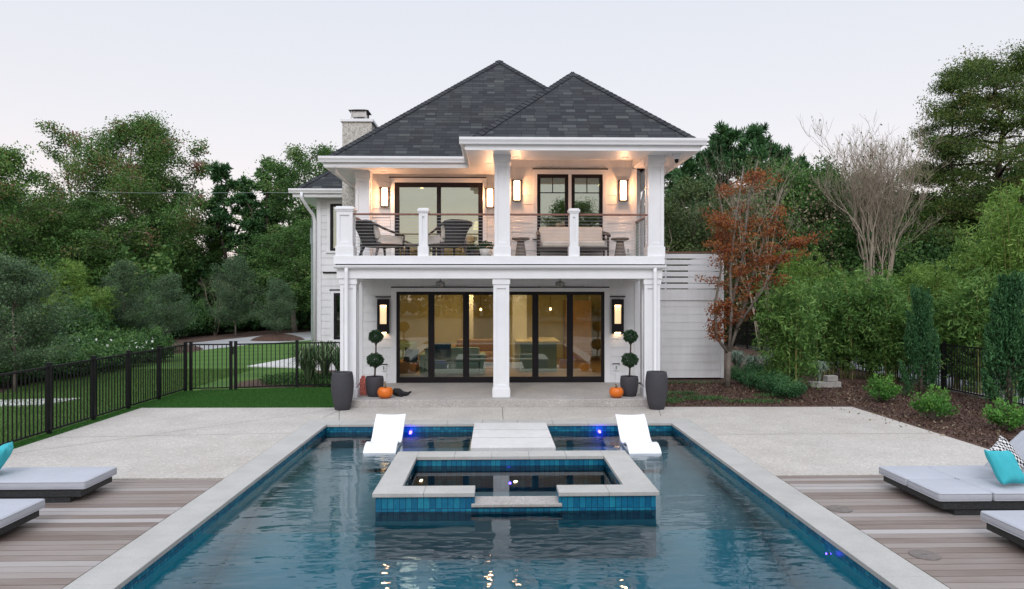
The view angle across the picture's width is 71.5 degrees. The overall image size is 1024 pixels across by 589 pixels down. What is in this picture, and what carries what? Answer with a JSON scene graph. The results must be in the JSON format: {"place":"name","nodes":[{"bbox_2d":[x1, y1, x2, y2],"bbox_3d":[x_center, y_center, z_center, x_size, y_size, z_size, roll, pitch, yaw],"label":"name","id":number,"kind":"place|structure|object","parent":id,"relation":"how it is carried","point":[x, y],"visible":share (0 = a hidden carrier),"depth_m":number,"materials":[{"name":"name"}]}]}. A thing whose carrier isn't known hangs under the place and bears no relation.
{"place":"outdoors","nodes":[
{"label":"outdoors","id":0,"kind":"place"},
{"bbox_2d":[0,368,252,443],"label":"grass","id":1,"kind":"structure","parent":0,"point":[58,396],"depth_m":17.68,"materials":[{"name":"green plant"}]},
{"bbox_2d":[0,340,321,442],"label":"lawn","id":2,"kind":"structure","parent":0,"point":[258,360],"depth_m":24.49,"materials":[{"name":"green plant"}]},
{"bbox_2d":[0,252,94,391],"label":"young oak tree","id":3,"kind":"object","parent":2,"relation":"on","point":[11,290],"visible":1,"depth_m":18.16,"materials":[{"name":"green plant"}]},
{"bbox_2d":[13,388,333,447],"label":"turf","id":4,"kind":"structure","parent":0,"point":[189,407],"depth_m":15.76,"materials":[{"name":"green plant"}]},
{"bbox_2d":[0,342,186,445],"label":"metal fence","id":5,"kind":"object","parent":4,"relation":"on","point":[49,397],"visible":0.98,"depth_m":14.08,"materials":[{"name":"black metal"}]},
{"bbox_2d":[13,391,189,448],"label":"grass","id":6,"kind":"structure","parent":4,"relation":"on","point":[65,429],"depth_m":13.82,"materials":[{"name":"green plant"}]},
{"bbox_2d":[234,340,339,389],"bbox_3d":[-5.722,1.883,18.956,3.179,1.335,0.234,0,0,-14],"label":"metal fence","id":7,"kind":"object","parent":4,"relation":"on","point":[297,343],"visible":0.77,"depth_m":18.92,"materials":[{"name":"black metal"}]},
{"bbox_2d":[189,341,233,390],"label":"metal gate","id":8,"kind":"structure","parent":7,"relation":"attached to","point":[231,353],"depth_m":18.43,"materials":[{"name":"black metal"}]},
{"bbox_2d":[143,387,333,407],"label":"grass","id":9,"kind":"structure","parent":0,"point":[193,399],"depth_m":16.92,"materials":[{"name":"green plant"}]},
{"bbox_2d":[187,331,310,349],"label":"driveway","id":10,"kind":"structure","parent":0,"point":[306,335],"depth_m":37.98,"materials":[{"name":"concrete"}]},
{"bbox_2d":[0,328,753,392],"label":"ground","id":11,"kind":"structure","parent":0,"point":[238,331],"depth_m":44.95,"materials":[{"name":"brown soil"}]},
{"bbox_2d":[0,141,90,320],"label":"broadleaf tree","id":12,"kind":"object","parent":11,"relation":"on","point":[9,165],"visible":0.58,"depth_m":43.53,"materials":[{"name":"green plant"}]},
{"bbox_2d":[30,255,93,304],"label":"bamboo clump","id":13,"kind":"object","parent":11,"relation":"on","point":[73,281],"visible":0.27,"depth_m":38.86,"materials":[{"name":"green plant"}]},
{"bbox_2d":[29,118,105,230],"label":"sweet gum tree","id":14,"kind":"object","parent":11,"relation":"on","point":[55,153],"visible":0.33,"depth_m":51.06,"materials":[{"name":"green plant"}]},
{"bbox_2d":[40,345,101,378],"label":"green bush","id":15,"kind":"object","parent":11,"relation":"on","point":[70,360],"visible":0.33,"depth_m":21.01,"materials":[{"name":"green plant"}]},
{"bbox_2d":[35,295,120,339],"bbox_3d":[-18.921,1.269,31.110,3.259,2.612,3.349,0,0,-1],"label":"green bush","id":16,"kind":"object","parent":11,"relation":"on","point":[98,319],"visible":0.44,"depth_m":30.59,"materials":[{"name":"green plant"}]},
{"bbox_2d":[50,285,120,329],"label":"bamboo clump","id":17,"kind":"object","parent":11,"relation":"on","point":[98,298],"visible":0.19,"depth_m":32.33,"materials":[{"name":"green plant"}]},
{"bbox_2d":[0,233,186,333],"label":"distant wood","id":18,"kind":"object","parent":11,"relation":"on","point":[163,268],"visible":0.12,"depth_m":44.00,"materials":[{"name":"green plant"}]},
{"bbox_2d":[23,194,177,301],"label":"broadleaf tree","id":19,"kind":"object","parent":11,"relation":"on","point":[104,212],"visible":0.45,"depth_m":44.39,"materials":[{"name":"green plant"}]},
{"bbox_2d":[0,110,236,306],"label":"sweet gum tree","id":20,"kind":"object","parent":11,"relation":"on","point":[141,133],"visible":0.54,"depth_m":47.82,"materials":[{"name":"green plant"}]},
{"bbox_2d":[88,257,165,332],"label":"young oak tree","id":21,"kind":"object","parent":11,"relation":"on","point":[120,273],"visible":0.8,"depth_m":33.85,"materials":[{"name":"green plant"}]},
{"bbox_2d":[122,325,182,361],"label":"green bush","id":22,"kind":"object","parent":11,"relation":"on","point":[162,340],"visible":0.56,"depth_m":26.38,"materials":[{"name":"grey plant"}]},
{"bbox_2d":[3,202,310,330],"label":"distant wood","id":23,"kind":"object","parent":11,"relation":"on","point":[302,319],"visible":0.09,"depth_m":49.88,"materials":[{"name":"green plant"}]},
{"bbox_2d":[135,272,202,335],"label":"young oak tree","id":24,"kind":"object","parent":11,"relation":"on","point":[170,291],"visible":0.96,"depth_m":33.56,"materials":[{"name":"green plant"}]},
{"bbox_2d":[175,297,222,335],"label":"green bush","id":25,"kind":"object","parent":11,"relation":"on","point":[205,319],"visible":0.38,"depth_m":43.16,"materials":[{"name":"green plant"}]},
{"bbox_2d":[158,135,244,304],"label":"sweet gum tree","id":26,"kind":"object","parent":11,"relation":"on","point":[197,170],"visible":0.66,"depth_m":50.93,"materials":[{"name":"green plant"}]},
{"bbox_2d":[180,241,230,305],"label":"broadleaf tree","id":27,"kind":"object","parent":11,"relation":"on","point":[210,256],"visible":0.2,"depth_m":50.96,"materials":[{"name":"green plant"}]},
{"bbox_2d":[184,160,244,264],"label":"pine tree","id":28,"kind":"object","parent":11,"relation":"on","point":[219,173],"visible":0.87,"depth_m":50.53,"materials":[{"name":"green plant"}]},
{"bbox_2d":[201,174,259,253],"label":"pine tree","id":29,"kind":"object","parent":11,"relation":"on","point":[250,194],"visible":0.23,"depth_m":53.88,"materials":[{"name":"green plant"}]},
{"bbox_2d":[196,254,267,335],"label":"young oak tree","id":30,"kind":"object","parent":11,"relation":"on","point":[236,267],"visible":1,"depth_m":42.26,"materials":[{"name":"green plant"}]},
{"bbox_2d":[223,190,273,330],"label":"pine tree","id":31,"kind":"object","parent":11,"relation":"on","point":[242,198],"visible":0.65,"depth_m":49.06,"materials":[{"name":"green plant"}]},
{"bbox_2d":[242,155,285,253],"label":"pine tree","id":32,"kind":"object","parent":11,"relation":"on","point":[265,219],"visible":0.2,"depth_m":52.65,"materials":[{"name":"green plant"}]},
{"bbox_2d":[223,218,316,332],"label":"broadleaf tree","id":33,"kind":"object","parent":11,"relation":"on","point":[273,254],"visible":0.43,"depth_m":45.62,"materials":[{"name":"green plant"}]},
{"bbox_2d":[248,277,299,333],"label":"young oak tree","id":34,"kind":"object","parent":11,"relation":"on","point":[281,294],"visible":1,"depth_m":39.00,"materials":[{"name":"green plant"}]},
{"bbox_2d":[250,206,316,311],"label":"broadleaf tree","id":35,"kind":"object","parent":11,"relation":"on","point":[297,286],"visible":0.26,"depth_m":44.11,"materials":[{"name":"green plant"}]},
{"bbox_2d":[232,140,336,328],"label":"broadleaf tree","id":36,"kind":"object","parent":11,"relation":"on","point":[301,163],"visible":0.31,"depth_m":50.15,"materials":[{"name":"green plant"}]},
{"bbox_2d":[259,371,334,386],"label":"ground cover","id":37,"kind":"object","parent":11,"relation":"on","point":[326,379],"visible":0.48,"depth_m":19.85,"materials":[{"name":"green plant"}]},
{"bbox_2d":[282,343,330,383],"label":"strap leaved plant","id":38,"kind":"object","parent":11,"relation":"on","point":[309,362],"visible":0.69,"depth_m":19.48,"materials":[{"name":"green plant"}]},
{"bbox_2d":[288,60,706,407],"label":"house","id":39,"kind":"structure","parent":11,"relation":"on","point":[502,153],"depth_m":17.87,"materials":[{"name":"white"}]},
{"bbox_2d":[365,329,384,396],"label":"topiary","id":40,"kind":"object","parent":39,"relation":"on","point":[374,383],"visible":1,"depth_m":16.16,"materials":[{"name":"green plant"}]},
{"bbox_2d":[356,219,404,255],"bbox_3d":[-3.207,-1.297,16.885,0.852,0.875,1.094,0,0,41],"label":"balcony armchair","id":41,"kind":"object","parent":39,"relation":"on","point":[372,239],"visible":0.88,"depth_m":16.60,"materials":[{"name":"grey wicker"}]},
{"bbox_2d":[395,182,482,255],"bbox_3d":[-1.932,-1.914,18.787,2.320,2.083,0.084,0,0,-1],"label":"sliding door","id":42,"kind":"structure","parent":39,"relation":"in","point":[397,184],"depth_m":18.75,"materials":[{"name":"black metal"}]},
{"bbox_2d":[428,219,472,255],"bbox_3d":[-1.461,-1.297,16.809,0.852,0.875,1.094,0,0,-29],"label":"balcony armchair","id":43,"kind":"object","parent":39,"relation":"on","point":[454,236],"visible":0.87,"depth_m":16.50,"materials":[{"name":"grey wicker"}]},
{"bbox_2d":[419,347,484,373],"bbox_3d":[-1.718,1.895,20.715,1.870,0.770,0.900,0,0,-1],"label":"indoor sofa","id":44,"kind":"object","parent":39,"relation":"on","point":[453,364],"visible":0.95,"depth_m":20.27,"materials":[{"name":"fabric"}]},
{"bbox_2d":[396,292,603,382],"bbox_3d":[-0.297,1.126,18.798,5.500,2.402,0.140,0,0,-1],"label":"patio door","id":45,"kind":"structure","parent":39,"relation":"in","point":[535,377],"depth_m":18.78,"materials":[{"name":"black metal"}]},
{"bbox_2d":[515,337,559,371],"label":"kitchen island","id":46,"kind":"structure","parent":39,"relation":"on","point":[547,354],"depth_m":21.33,"materials":[{"name":"paint"}]},
{"bbox_2d":[536,228,610,255],"bbox_3d":[1.470,-1.270,17.343,1.790,0.801,0.774,0,0,-1],"label":"sofa","id":47,"kind":"object","parent":39,"relation":"on","point":[585,234],"visible":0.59,"depth_m":17.46,"materials":[{"name":"beige fabric"}]},
{"bbox_2d":[564,300,591,361],"bbox_3d":[2.305,1.265,25.062,0.900,2.130,0.800,0,0,-1],"label":"tall cabinet","id":48,"kind":"object","parent":39,"relation":"on","point":[582,330],"visible":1,"depth_m":24.67,"materials":[{"name":"beige wood"}]},
{"bbox_2d":[620,329,638,396],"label":"topiary","id":49,"kind":"object","parent":39,"relation":"on","point":[629,384],"visible":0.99,"depth_m":16.20,"materials":[{"name":"green plant"}]},
{"bbox_2d":[665,147,721,226],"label":"pine tree","id":50,"kind":"object","parent":11,"relation":"on","point":[690,166],"visible":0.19,"depth_m":49.70,"materials":[{"name":"green plant"}]},
{"bbox_2d":[644,173,753,330],"bbox_3d":[9.444,-2.012,38.396,7.330,9.228,6.138,0,0,44],"label":"scrub tree","id":51,"kind":"object","parent":11,"relation":"on","point":[692,188],"visible":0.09,"depth_m":37.56,"materials":[{"name":"green plant"}]},
{"bbox_2d":[690,120,767,204],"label":"pine tree","id":52,"kind":"object","parent":11,"relation":"on","point":[726,137],"visible":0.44,"depth_m":47.77,"materials":[{"name":"green plant"}]},
{"bbox_2d":[681,193,788,343],"bbox_3d":[11.333,-1.396,36.303,7.330,7.968,6.138,0,0,-19],"label":"scrub tree","id":53,"kind":"object","parent":11,"relation":"on","point":[728,210],"visible":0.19,"depth_m":35.34,"materials":[{"name":"green plant"}]},
{"bbox_2d":[719,121,786,218],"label":"pine tree","id":54,"kind":"object","parent":11,"relation":"on","point":[756,141],"visible":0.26,"depth_m":49.41,"materials":[{"name":"green plant"}]},
{"bbox_2d":[696,178,857,347],"bbox_3d":[13.434,-1.719,35.355,8.716,8.576,5.560,0,0,-1],"label":"distant wood","id":55,"kind":"object","parent":11,"relation":"on","point":[802,218],"visible":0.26,"depth_m":34.27,"materials":[{"name":"plant"}]},
{"bbox_2d":[661,219,893,343],"bbox_3d":[13.996,-0.809,38.333,14.295,6.870,5.704,0,0,-1],"label":"distant wood","id":56,"kind":"object","parent":11,"relation":"on","point":[697,237],"visible":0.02,"depth_m":36.45,"materials":[{"name":"green plant"}]},
{"bbox_2d":[735,155,888,322],"bbox_3d":[15.089,-2.232,36.396,7.415,9.740,9.364,0,0,30],"label":"broadleaf tree","id":57,"kind":"object","parent":11,"relation":"on","point":[803,203],"visible":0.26,"depth_m":35.31,"materials":[{"name":"green plant"}]},
{"bbox_2d":[789,214,946,289],"bbox_3d":[17.628,-0.789,35.987,6.106,6.770,7.712,0,0,-45],"label":"broadleaf tree","id":58,"kind":"object","parent":11,"relation":"on","point":[900,245],"visible":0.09,"depth_m":34.34,"materials":[{"name":"green plant"}]},
{"bbox_2d":[792,222,980,341],"bbox_3d":[25.257,-0.687,37.093,24.354,6.568,8.670,0,0,-1],"label":"distant wood","id":59,"kind":"object","parent":11,"relation":"on","point":[939,254],"visible":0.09,"depth_m":34.14,"materials":[{"name":"green plant"}]},
{"bbox_2d":[861,185,988,269],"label":"broadleaf tree","id":60,"kind":"object","parent":11,"relation":"on","point":[910,227],"visible":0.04,"depth_m":38.46,"materials":[{"name":"green plant"}]},
{"bbox_2d":[842,39,1023,281],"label":"cypress tree","id":61,"kind":"object","parent":11,"relation":"on","point":[999,79],"visible":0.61,"depth_m":35.36,"materials":[{"name":"green plant"}]},
{"bbox_2d":[901,64,1011,249],"bbox_3d":[23.324,-4.760,37.340,4.633,14.731,5.136,0,0,-1],"label":"cypress tree","id":62,"kind":"object","parent":11,"relation":"on","point":[936,114],"visible":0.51,"depth_m":36.99,"materials":[{"name":"green plant"}]},
{"bbox_2d":[3,407,987,479],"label":"pool deck","id":63,"kind":"structure","parent":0,"point":[802,441],"depth_m":12.42,"materials":[{"name":"concrete"}]},
{"bbox_2d":[331,371,353,410],"bbox_3d":[-3.688,2.092,15.457,0.488,0.815,0.488,0,0,-1],"label":"tall planter","id":64,"kind":"object","parent":63,"relation":"on","point":[342,386],"visible":1,"depth_m":15.28,"materials":[{"name":"grey ceramic"}]},
{"bbox_2d":[645,371,667,409],"bbox_3d":[3.162,2.092,15.540,0.488,0.815,0.488,0,0,-1],"label":"tall planter","id":65,"kind":"object","parent":63,"relation":"on","point":[656,385],"visible":1,"depth_m":15.36,"materials":[{"name":"grey ceramic"}]},
{"bbox_2d":[121,425,890,588],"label":"pool basin","id":66,"kind":"object","parent":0,"point":[311,525],"visible":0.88,"depth_m":8.99,"materials":[{"name":"blue tile"}]},
{"bbox_2d":[362,414,405,469],"bbox_3d":[-2.239,2.593,12.555,0.550,0.734,1.486,0,0,-1],"label":"ledge lounger","id":67,"kind":"object","parent":66,"relation":"on","point":[383,447],"visible":0.9,"depth_m":12.48,"materials":[{"name":"white plastic"}]},
{"bbox_2d":[133,431,877,588],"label":"pool water","id":68,"kind":"structure","parent":66,"relation":"in","point":[804,560],"depth_m":8.38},
{"bbox_2d":[63,419,949,588],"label":"pool coping","id":69,"kind":"object","parent":66,"relation":"on","point":[125,565],"visible":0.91,"depth_m":8.19,"materials":[{"name":"concrete"}]},
{"bbox_2d":[372,450,658,559],"bbox_3d":[0.026,3.210,9.833,3.510,1.580,2.330,0,0,-1],"label":"raised spa","id":70,"kind":"object","parent":66,"relation":"in","point":[441,510],"visible":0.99,"depth_m":8.74,"materials":[{"name":"grey concrete"}]},
{"bbox_2d":[615,414,662,469],"bbox_3d":[2.213,2.593,12.521,0.550,0.734,1.486,0,0,-1],"label":"ledge lounger","id":71,"kind":"object","parent":66,"relation":"on","point":[642,450],"visible":0.91,"depth_m":12.39,"materials":[{"name":"white plastic"}]},
{"bbox_2d":[0,0,1023,258],"label":"sky","id":72,"kind":"structure","parent":0,"point":[253,78],"materials":[{"name":"white"}]},
{"bbox_2d":[665,343,1023,448],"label":"mulch bed","id":73,"kind":"object","parent":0,"point":[842,379],"visible":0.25,"depth_m":16.35,"materials":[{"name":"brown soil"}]},
{"bbox_2d":[640,252,723,378],"bbox_3d":[4.792,0.582,22.710,2.860,3.837,3.820,0,0,-1],"label":"privacy screen","id":74,"kind":"object","parent":73,"relation":"on","point":[688,350],"visible":0.52,"depth_m":20.90,"materials":[{"name":"white wood"}]},
{"bbox_2d":[640,197,731,288],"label":"scrub tree","id":75,"kind":"object","parent":73,"relation":"on","point":[679,215],"visible":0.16,"depth_m":35.62,"materials":[{"name":"green plant"}]},
{"bbox_2d":[666,380,783,403],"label":"ground cover","id":76,"kind":"object","parent":73,"relation":"on","point":[753,400],"visible":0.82,"depth_m":16.82,"materials":[{"name":"green plant"}]},
{"bbox_2d":[700,139,812,351],"bbox_3d":[10.814,-2.048,30.863,5.039,9.377,5.470,0,0,-1],"label":"bare tree","id":77,"kind":"object","parent":73,"relation":"on","point":[731,198],"visible":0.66,"depth_m":31.20,"materials":[{"name":"brown plant"}]},
{"bbox_2d":[695,160,831,387],"bbox_3d":[6.659,-0.626,19.503,3.375,6.358,2.112,0,0,-1],"label":"red leaved tree","id":78,"kind":"object","parent":73,"relation":"on","point":[726,251],"visible":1,"depth_m":19.25,"materials":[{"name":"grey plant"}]},
{"bbox_2d":[749,271,829,388],"bbox_3d":[7.329,0.934,18.805,1.998,3.231,2.376,0,0,29],"label":"bamboo clump","id":79,"kind":"object","parent":73,"relation":"on","point":[791,339],"visible":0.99,"depth_m":18.50,"materials":[{"name":"green plant"}]},
{"bbox_2d":[771,378,809,399],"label":"dark shrub","id":80,"kind":"object","parent":73,"relation":"on","point":[791,389],"visible":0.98,"depth_m":16.81,"materials":[{"name":"green plant"}]},
{"bbox_2d":[786,275,869,377],"bbox_3d":[9.567,0.959,21.734,2.208,3.180,2.626,0,0,-28],"label":"bamboo clump","id":81,"kind":"object","parent":73,"relation":"on","point":[826,345],"visible":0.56,"depth_m":21.23,"materials":[{"name":"green plant"}]},
{"bbox_2d":[819,262,902,379],"bbox_3d":[10.476,0.767,21.326,2.876,3.575,2.418,0,0,-7],"label":"bamboo clump","id":82,"kind":"object","parent":73,"relation":"on","point":[857,283],"visible":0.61,"depth_m":20.94,"materials":[{"name":"green plant"}]},
{"bbox_2d":[724,321,1023,404],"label":"metal fence","id":83,"kind":"object","parent":73,"relation":"on","point":[943,344],"visible":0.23,"depth_m":18.27,"materials":[{"name":"black metal"}]},
{"bbox_2d":[862,372,902,401],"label":"green shrub","id":84,"kind":"object","parent":73,"relation":"on","point":[886,391],"visible":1,"depth_m":16.42,"materials":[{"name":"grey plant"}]},
{"bbox_2d":[857,278,933,381],"bbox_3d":[11.058,1.032,20.447,1.998,3.028,2.376,0,0,31],"label":"bamboo clump","id":85,"kind":"object","parent":73,"relation":"on","point":[895,353],"visible":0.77,"depth_m":20.21,"materials":[{"name":"green plant"}]},
{"bbox_2d":[897,284,942,397],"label":"juniper","id":86,"kind":"object","parent":73,"relation":"on","point":[921,338],"visible":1,"depth_m":17.24,"materials":[{"name":"green plant"}]},
{"bbox_2d":[907,384,960,420],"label":"green shrub","id":87,"kind":"object","parent":73,"relation":"on","point":[938,404],"visible":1,"depth_m":14.09,"materials":[{"name":"green plant"}]},
{"bbox_2d":[973,269,1023,412],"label":"juniper","id":88,"kind":"object","parent":73,"relation":"on","point":[1003,352],"visible":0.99,"depth_m":14.91,"materials":[{"name":"green plant"}]},
{"bbox_2d":[981,396,1023,431],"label":"green shrub","id":89,"kind":"object","parent":73,"relation":"on","point":[999,416],"visible":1,"depth_m":12.98,"materials":[{"name":"green plant"}]},
{"bbox_2d":[754,347,1023,402],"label":"gravel yard","id":90,"kind":"structure","parent":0,"point":[947,381],"depth_m":20.27,"materials":[{"name":"gravel"}]},
{"bbox_2d":[771,244,827,302],"bbox_3d":[12.189,0.164,30.198,2.273,4.763,2.195,0,0,39],"label":"bamboo clump","id":91,"kind":"object","parent":90,"relation":"on","point":[791,268],"visible":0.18,"depth_m":29.84,"materials":[{"name":"green plant"}]},
{"bbox_2d":[798,111,950,287],"bbox_3d":[17.302,-3.031,33.373,7.003,11.298,5.918,0,0,-41],"label":"bare tree","id":92,"kind":"object","parent":90,"relation":"on","point":[870,192],"visible":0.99,"depth_m":33.01,"materials":[{"name":"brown plant"}]},
{"bbox_2d":[897,259,968,331],"bbox_3d":[16.369,0.531,27.551,2.744,4.015,2.841,0,0,-19],"label":"bamboo clump","id":93,"kind":"object","parent":90,"relation":"on","point":[932,282],"visible":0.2,"depth_m":26.99,"materials":[{"name":"green plant"}]},
{"bbox_2d":[900,285,997,391],"bbox_3d":[11.809,1.129,18.781,2.208,2.830,2.626,0,0,-43],"label":"bamboo clump","id":94,"kind":"object","parent":90,"relation":"on","point":[948,335],"visible":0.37,"depth_m":18.54,"materials":[{"name":"green plant"}]},
{"bbox_2d":[942,220,1023,361],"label":"bamboo clump","id":95,"kind":"object","parent":90,"relation":"on","point":[962,268],"visible":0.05,"depth_m":22.36,"materials":[{"name":"green plant"}]},
{"bbox_2d":[943,263,1023,393],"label":"bamboo clump","id":96,"kind":"object","parent":90,"relation":"on","point":[972,287],"visible":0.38,"depth_m":18.00,"materials":[{"name":"green plant"}]},
{"bbox_2d":[955,179,1023,385],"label":"bamboo clump","id":97,"kind":"object","parent":90,"relation":"on","point":[1006,250],"visible":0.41,"depth_m":18.66,"materials":[{"name":"green plant"}]},
{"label":"slab plinth","id":98,"kind":"structure","parent":0,"visible":0},
{"bbox_2d":[473,423,547,429],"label":"stepping slab","id":99,"kind":"structure","parent":98,"relation":"on","point":[510,426],"depth_m":13.35,"materials":[{"name":"grey concrete"}]},
{"bbox_2d":[472,430,551,437],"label":"stepping slab","id":100,"kind":"structure","parent":98,"relation":"on","point":[511,434],"depth_m":12.59,"materials":[{"name":"white concrete"}]},
{"bbox_2d":[470,438,555,450],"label":"stepping slab","id":101,"kind":"structure","parent":98,"relation":"on","point":[512,444],"depth_m":11.75,"materials":[{"name":"grey concrete"}]},
{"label":"deck underlay","id":102,"kind":"structure","parent":0,"visible":0},
{"bbox_2d":[0,475,1023,588],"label":"wood deck","id":103,"kind":"structure","parent":102,"relation":"on","point":[57,545],"depth_m":7.52,"materials":[{"name":"brown wood"}]},
{"bbox_2d":[0,499,44,535],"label":"sun lounger","id":104,"kind":"object","parent":103,"relation":"on","point":[15,513],"visible":1,"depth_m":7.47,"materials":[{"name":"fabric"}]},
{"bbox_2d":[0,467,116,502],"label":"sun lounger","id":105,"kind":"object","parent":103,"relation":"on","point":[59,484],"visible":1,"depth_m":8.57,"materials":[{"name":"fabric"}]},
{"bbox_2d":[879,430,1023,514],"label":"double sun lounger","id":106,"kind":"object","parent":103,"relation":"on","point":[967,490],"visible":0.8,"depth_m":8.34,"materials":[{"name":"fabric"}]},
{"bbox_2d":[984,449,1023,484],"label":"turquoise pillow","id":107,"kind":"object","parent":106,"relation":"on","point":[1006,469],"visible":1,"depth_m":8.26,"materials":[{"name":"fabric"}]},
{"bbox_2d":[980,510,1023,547],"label":"sun lounger","id":108,"kind":"object","parent":103,"relation":"on","point":[1008,525],"visible":1,"depth_m":7.09,"materials":[{"name":"fabric"}]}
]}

